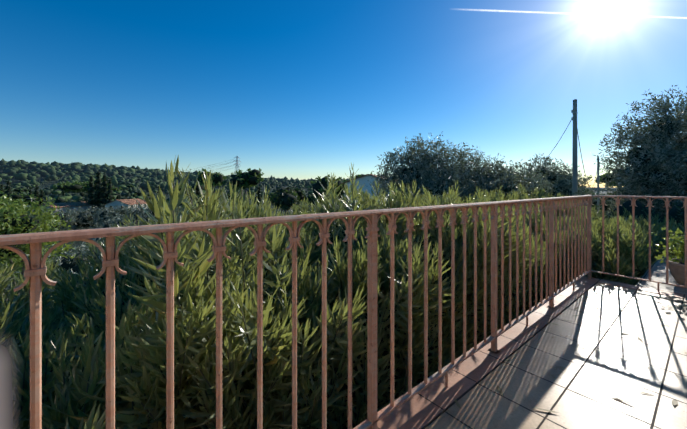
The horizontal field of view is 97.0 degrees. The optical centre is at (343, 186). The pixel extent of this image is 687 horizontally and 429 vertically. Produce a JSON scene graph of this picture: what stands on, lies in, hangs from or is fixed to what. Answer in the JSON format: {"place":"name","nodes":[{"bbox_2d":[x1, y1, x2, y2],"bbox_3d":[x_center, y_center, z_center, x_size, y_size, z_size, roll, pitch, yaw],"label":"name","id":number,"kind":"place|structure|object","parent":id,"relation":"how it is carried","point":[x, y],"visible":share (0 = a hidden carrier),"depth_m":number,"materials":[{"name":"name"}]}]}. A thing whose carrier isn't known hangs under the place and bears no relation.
{"place":"outdoors","nodes":[
{"label":"outdoors","id":0,"kind":"place"},
{"bbox_2d":[103,220,122,227],"bbox_3d":[-23.320,4.105,31.311,2.351,1.380,3.381,0,0,-40],"label":"olive tree","id":1,"kind":"object","parent":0,"point":[105,226],"visible":0.12,"depth_m":29.96,"materials":[{"name":"green plant"}]},
{"bbox_2d":[104,198,146,204],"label":"tile roof house","id":2,"kind":"structure","parent":0,"point":[130,201],"depth_m":98.00,"materials":[{"name":"tile"}]},
{"bbox_2d":[0,170,635,307],"bbox_3d":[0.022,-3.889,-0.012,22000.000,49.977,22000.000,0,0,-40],"label":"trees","id":3,"kind":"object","parent":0,"point":[48,184],"depth_m":318.10,"materials":[{"name":"green plant"}]},
{"bbox_2d":[0,191,76,300],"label":"bush","id":4,"kind":"object","parent":3,"relation":"on","point":[16,208],"depth_m":6.26,"materials":[{"name":"green plant"}]},
{"bbox_2d":[0,208,38,256],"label":"bush","id":5,"kind":"object","parent":4,"relation":"attached to","point":[13,223],"visible":0.17,"depth_m":6.06,"materials":[{"name":"green plant"}]},
{"bbox_2d":[29,206,79,230],"bbox_3d":[-32.207,3.717,33.500,4.943,3.325,5.476,0,0,-40],"label":"bush","id":6,"kind":"object","parent":3,"relation":"on","point":[69,218],"visible":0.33,"depth_m":33.84,"materials":[{"name":"green plant"}]},
{"bbox_2d":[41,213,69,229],"bbox_3d":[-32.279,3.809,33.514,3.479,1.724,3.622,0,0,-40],"label":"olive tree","id":7,"kind":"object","parent":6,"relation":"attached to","point":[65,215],"visible":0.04,"depth_m":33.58,"materials":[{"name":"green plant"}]},
{"bbox_2d":[37,206,91,212],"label":"stone house walls","id":8,"kind":"structure","parent":3,"relation":"on","point":[77,208],"depth_m":92.85,"materials":[{"name":"grey stone"}]},
{"bbox_2d":[38,202,93,207],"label":"roof","id":9,"kind":"structure","parent":8,"relation":"on","point":[71,204],"depth_m":93.23,"materials":[{"name":"tile"}]},
{"bbox_2d":[15,230,134,309],"bbox_3d":[-6.799,2.633,8.934,4.233,2.612,4.438,0,0,-40],"label":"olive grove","id":10,"kind":"object","parent":3,"relation":"on","point":[76,251],"depth_m":8.29,"materials":[{"name":"green plant"}]},
{"bbox_2d":[53,252,133,283],"bbox_3d":[-6.893,2.713,8.953,2.177,1.527,2.854,0,0,-71],"label":"bush","id":11,"kind":"object","parent":10,"relation":"attached to","point":[63,265],"visible":0.02,"depth_m":8.26,"materials":[{"name":"green plant"}]},
{"bbox_2d":[66,205,103,229],"bbox_3d":[-31.703,3.937,37.353,5.122,3.181,5.476,0,0,-40],"label":"olive tree","id":12,"kind":"object","parent":3,"relation":"on","point":[82,212],"visible":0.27,"depth_m":36.87,"materials":[{"name":"green plant"}]},
{"bbox_2d":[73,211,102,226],"bbox_3d":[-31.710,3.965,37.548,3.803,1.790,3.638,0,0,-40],"label":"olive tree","id":13,"kind":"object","parent":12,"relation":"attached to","point":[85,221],"visible":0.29,"depth_m":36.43,"materials":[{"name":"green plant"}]},
{"bbox_2d":[65,237,138,254],"bbox_3d":[-9.726,3.041,12.467,4.277,2.498,4.098,0,0,-40],"label":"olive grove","id":14,"kind":"object","parent":3,"relation":"on","point":[88,249],"depth_m":12.22,"materials":[{"name":"green plant"}]},
{"bbox_2d":[91,213,125,228],"bbox_3d":[-23.348,4.093,31.159,4.099,2.636,5.166,0,0,-40],"label":"olive grove","id":15,"kind":"object","parent":3,"relation":"on","point":[106,222],"depth_m":30.25,"materials":[{"name":"green plant"}]},
{"bbox_2d":[91,203,144,225],"bbox_3d":[-26.187,3.554,35.513,5.115,3.363,5.693,0,0,-40],"label":"olive tree","id":16,"kind":"object","parent":3,"relation":"on","point":[98,213],"visible":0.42,"depth_m":34.81,"materials":[{"name":"green plant"}]},
{"bbox_2d":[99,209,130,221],"bbox_3d":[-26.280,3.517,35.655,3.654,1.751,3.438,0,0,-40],"label":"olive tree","id":17,"kind":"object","parent":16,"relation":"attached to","point":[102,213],"visible":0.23,"depth_m":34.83,"materials":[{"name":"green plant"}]},
{"bbox_2d":[105,204,146,209],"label":"tile roof house walls","id":18,"kind":"structure","parent":3,"relation":"on","point":[122,205],"depth_m":94.40,"materials":[{"name":"white paint"}]},
{"bbox_2d":[106,200,126,204],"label":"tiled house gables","id":19,"kind":"object","parent":18,"relation":"on","point":[116,202],"visible":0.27,"depth_m":94.37,"materials":[{"name":"white paint"}]},
{"bbox_2d":[110,216,150,227],"bbox_3d":[-18.904,3.843,27.459,3.768,2.650,4.513,0,0,-40],"label":"olive grove","id":20,"kind":"object","parent":3,"relation":"on","point":[144,219],"depth_m":27.06,"materials":[{"name":"green plant"}]},
{"bbox_2d":[117,204,168,223],"bbox_3d":[-18.784,3.048,29.493,4.967,3.398,5.403,0,0,-40],"label":"olive tree","id":21,"kind":"object","parent":3,"relation":"on","point":[149,210],"depth_m":28.85,"materials":[{"name":"green plant"}]},
{"bbox_2d":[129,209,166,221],"bbox_3d":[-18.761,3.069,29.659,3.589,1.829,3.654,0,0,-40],"label":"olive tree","id":22,"kind":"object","parent":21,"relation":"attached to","point":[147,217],"visible":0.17,"depth_m":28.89,"materials":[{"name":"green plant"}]},
{"bbox_2d":[2,225,531,428],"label":"oleander hedge","id":23,"kind":"object","parent":3,"relation":"on","point":[344,387],"depth_m":2.29,"materials":[{"name":"green plant"}]},
{"bbox_2d":[0,159,627,203],"bbox_3d":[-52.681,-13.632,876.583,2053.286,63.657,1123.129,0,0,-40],"label":"hill forest","id":24,"kind":"object","parent":3,"relation":"on","point":[22,170],"visible":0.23,"depth_m":392.51,"materials":[{"name":"green plant"}]},
{"bbox_2d":[2,168,632,209],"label":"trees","id":25,"kind":"object","parent":3,"relation":"on","point":[246,183],"visible":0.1,"depth_m":64.47,"materials":[{"name":"green plant"}]},
{"bbox_2d":[0,169,641,216],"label":"valley trees","id":26,"kind":"object","parent":3,"relation":"on","point":[315,186],"visible":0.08,"depth_m":94.55,"materials":[{"name":"green plant"}]},
{"bbox_2d":[0,155,683,428],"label":"oleander hedge","id":27,"kind":"object","parent":3,"relation":"on","point":[146,346],"depth_m":1.85,"materials":[{"name":"green plant"}]},
{"bbox_2d":[344,183,395,206],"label":"white house walls","id":28,"kind":"structure","parent":3,"relation":"on","point":[369,188],"depth_m":41.34,"materials":[{"name":"white paint"}]},
{"bbox_2d":[341,174,386,183],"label":"roof","id":29,"kind":"structure","parent":28,"relation":"on","point":[363,176],"depth_m":41.37,"materials":[{"name":"tile"}]},
{"bbox_2d":[347,175,385,182],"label":"white house gables","id":30,"kind":"object","parent":28,"relation":"attached to","point":[366,179],"visible":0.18,"depth_m":41.39,"materials":[{"name":"white paint"}]},
{"bbox_2d":[365,131,557,205],"bbox_3d":[4.190,1.075,10.217,6.923,6.048,4.144,0,0,-2],"label":"olive tree","id":31,"kind":"object","parent":3,"relation":"on","point":[431,174],"depth_m":9.61,"materials":[{"name":"green plant"}]},
{"bbox_2d":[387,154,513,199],"bbox_3d":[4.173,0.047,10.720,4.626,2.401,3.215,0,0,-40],"label":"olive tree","id":32,"kind":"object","parent":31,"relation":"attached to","point":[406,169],"visible":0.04,"depth_m":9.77,"materials":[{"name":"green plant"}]},
{"bbox_2d":[516,153,598,207],"bbox_3d":[13.174,0.989,18.994,5.362,6.322,4.678,0,0,-40],"label":"olive tree","id":33,"kind":"object","parent":3,"relation":"on","point":[561,174],"depth_m":18.13,"materials":[{"name":"green plant"}]},
{"bbox_2d":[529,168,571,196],"bbox_3d":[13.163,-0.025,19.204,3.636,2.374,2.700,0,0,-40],"label":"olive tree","id":34,"kind":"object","parent":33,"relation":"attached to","point":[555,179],"visible":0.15,"depth_m":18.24,"materials":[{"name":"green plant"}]},
{"bbox_2d":[572,100,577,201],"bbox_3d":[11.025,-0.062,14.486,0.250,8.124,0.250,0,0,-40],"label":"utility pole","id":35,"kind":"object","parent":3,"relation":"on","point":[574,171],"visible":0.56,"depth_m":14.41,"materials":[{"name":"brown wood"}]},
{"bbox_2d":[492,188,683,223],"bbox_3d":[7.324,1.730,6.400,2.652,3.511,9.381,0,0,-40],"label":"cypress hedge","id":36,"kind":"object","parent":3,"relation":"on","point":[677,207],"depth_m":6.92,"materials":[{"name":"green plant"}]},
{"bbox_2d":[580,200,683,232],"bbox_3d":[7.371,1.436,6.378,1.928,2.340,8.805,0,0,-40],"label":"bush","id":37,"kind":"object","parent":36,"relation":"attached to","point":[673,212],"visible":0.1,"depth_m":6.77,"materials":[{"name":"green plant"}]},
{"bbox_2d":[597,157,599,211],"bbox_3d":[25.309,0.992,30.213,0.209,7.895,0.220,0,0,-40],"label":"utility pole","id":38,"kind":"object","parent":3,"relation":"on","point":[598,203],"visible":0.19,"depth_m":30.14,"materials":[{"name":"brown wood"}]},
{"bbox_2d":[543,121,604,185],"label":"overhead wires","id":39,"kind":"object","parent":38,"relation":"attached to","point":[580,151],"visible":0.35,"depth_m":17.18,"materials":[{"name":"black metal"}]},
{"bbox_2d":[591,85,686,216],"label":"olive tree","id":40,"kind":"object","parent":3,"relation":"on","point":[641,138],"depth_m":8.42,"materials":[{"name":"green plant"}]},
{"bbox_2d":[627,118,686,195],"bbox_3d":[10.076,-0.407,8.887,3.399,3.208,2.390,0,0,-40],"label":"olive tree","id":41,"kind":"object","parent":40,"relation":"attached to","point":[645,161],"visible":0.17,"depth_m":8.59,"materials":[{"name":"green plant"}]},
{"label":"pylon","id":42,"kind":"object","parent":3,"relation":"on","visible":0},
{"bbox_2d":[185,159,239,171],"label":"power lines","id":43,"kind":"object","parent":42,"relation":"attached to","point":[217,165],"visible":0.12,"depth_m":537.38,"materials":[{"name":"metal"}]},
{"bbox_2d":[0,0,686,186],"label":"sky","id":44,"kind":"structure","parent":0,"point":[300,89],"materials":[{"name":"blue"}]},
{"bbox_2d":[484,10,685,17],"bbox_3d":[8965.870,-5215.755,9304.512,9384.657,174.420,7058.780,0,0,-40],"label":"contrail","id":45,"kind":"object","parent":44,"relation":"in","point":[580,14],"depth_m":9212.31,"materials":[{"name":"white"}]},
{"bbox_2d":[636,254,686,294],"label":"paving","id":46,"kind":"structure","parent":0,"point":[658,274],"depth_m":3.60,"materials":[{"name":"stone"}]},
{"bbox_2d":[669,258,683,285],"bbox_3d":[3.913,0.982,3.396,0.430,0.260,0.430,0,0,-40],"label":"plant pot","id":47,"kind":"object","parent":46,"relation":"on","point":[676,271],"visible":0.69,"depth_m":3.40,"materials":[{"name":"stone"}]},
{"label":"plant pot soil","id":48,"kind":"structure","parent":47,"relation":"in","visible":0},
{"bbox_2d":[647,223,683,262],"bbox_3d":[3.890,0.763,3.405,0.745,0.673,0.701,0,0,-40],"label":"plant","id":49,"kind":"object","parent":48,"relation":"on","point":[679,253],"visible":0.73,"depth_m":3.49,"materials":[{"name":"green plant"}]},
{"bbox_3d":[0.568,-0.600,-1.217,9.905,3.400,4.555,0,0,-40],"label":"upper house wall","id":50,"kind":"object","parent":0,"visible":0},
{"bbox_2d":[0,334,20,428],"bbox_3d":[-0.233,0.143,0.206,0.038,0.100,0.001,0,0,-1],"label":"edge wall","id":51,"kind":"structure","parent":50,"relation":"attached to","point":[5,408],"depth_m":0.21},
{"bbox_3d":[0.588,2.760,-1.006,9.605,2.880,4.255,0,0,-40],"label":"house wall","id":52,"kind":"object","parent":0,"visible":0},
{"bbox_2d":[424,282,686,428],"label":"terrace floor","id":53,"kind":"structure","parent":52,"relation":"on","point":[553,367],"depth_m":1.78,"materials":[{"name":"tile"}]},
{"bbox_2d":[377,276,686,428],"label":"terrace edge tiles","id":54,"kind":"object","parent":53,"relation":"on","point":[426,406],"visible":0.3,"depth_m":1.85,"materials":[{"name":"beige tile"}]},
{"bbox_2d":[0,195,591,428],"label":"railing","id":55,"kind":"object","parent":54,"relation":"on","point":[35,271],"visible":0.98,"depth_m":1.21,"materials":[{"name":"metal"}]},
{"bbox_2d":[591,195,686,291],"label":"railing","id":56,"kind":"object","parent":54,"relation":"on","point":[633,203],"visible":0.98,"depth_m":3.22,"materials":[{"name":"metal"}]},
{"bbox_2d":[454,283,684,412],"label":"fallen leaves","id":57,"kind":"object","parent":53,"relation":"on","point":[674,402],"visible":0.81,"depth_m":1.62,"materials":[{"name":"brown plant"}]}
]}

